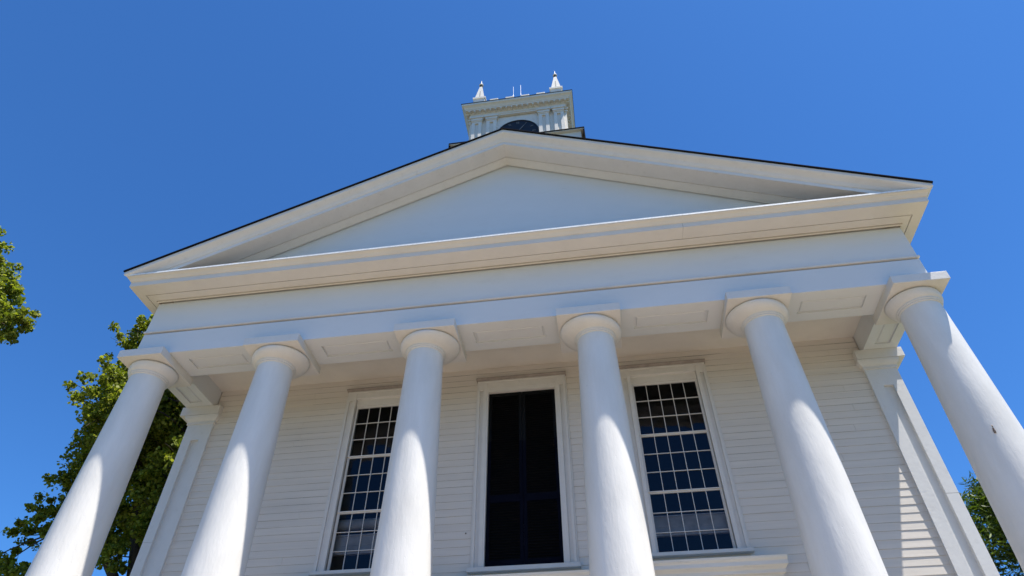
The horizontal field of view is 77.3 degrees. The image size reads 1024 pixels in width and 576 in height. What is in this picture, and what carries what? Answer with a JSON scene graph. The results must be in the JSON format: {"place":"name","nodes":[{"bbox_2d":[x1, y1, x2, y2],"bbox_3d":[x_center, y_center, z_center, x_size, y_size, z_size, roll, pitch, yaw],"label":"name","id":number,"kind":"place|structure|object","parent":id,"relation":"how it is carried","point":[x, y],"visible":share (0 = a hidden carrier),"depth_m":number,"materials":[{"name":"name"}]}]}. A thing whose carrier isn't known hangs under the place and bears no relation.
{"place":"outdoors","nodes":[
{"label":"outdoors","id":0,"kind":"place"},
{"bbox_2d":[0,0,1023,575],"label":"sky","id":1,"kind":"structure","parent":0,"point":[133,133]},
{"label":"ground","id":2,"kind":"structure","parent":0,"visible":0},
{"bbox_2d":[0,227,41,345],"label":"maple tree","id":3,"kind":"object","parent":2,"relation":"on","point":[12,288],"visible":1,"depth_m":17.47,"materials":[{"name":"green plant"}]},
{"bbox_2d":[0,314,186,575],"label":"maple tree","id":4,"kind":"object","parent":2,"relation":"on","point":[153,465],"visible":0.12,"depth_m":19.64,"materials":[{"name":"green plant"}]},
{"bbox_2d":[959,471,1023,575],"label":"maple tree","id":5,"kind":"object","parent":2,"relation":"on","point":[992,531],"visible":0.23,"depth_m":21.09,"materials":[{"name":"green plant"}]},
{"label":"forecourt paving","id":6,"kind":"structure","parent":0,"visible":0},
{"bbox_2d":[25,71,1023,575],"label":"church","id":7,"kind":"structure","parent":6,"relation":"on","point":[533,335],"depth_m":12.15,"materials":[{"name":"wood"}]},
{"bbox_2d":[308,384,401,575],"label":"window","id":8,"kind":"structure","parent":7,"relation":"in","point":[380,397],"depth_m":12.59,"materials":[{"name":"paint"}]},
{"bbox_2d":[619,358,754,558],"bbox_3d":[3.071,3.010,11.898,1.800,3.875,0.254,-6,-43,6],"label":"window","id":9,"kind":"structure","parent":7,"relation":"in","point":[683,371],"depth_m":11.91,"materials":[{"name":"paint"}]}
]}

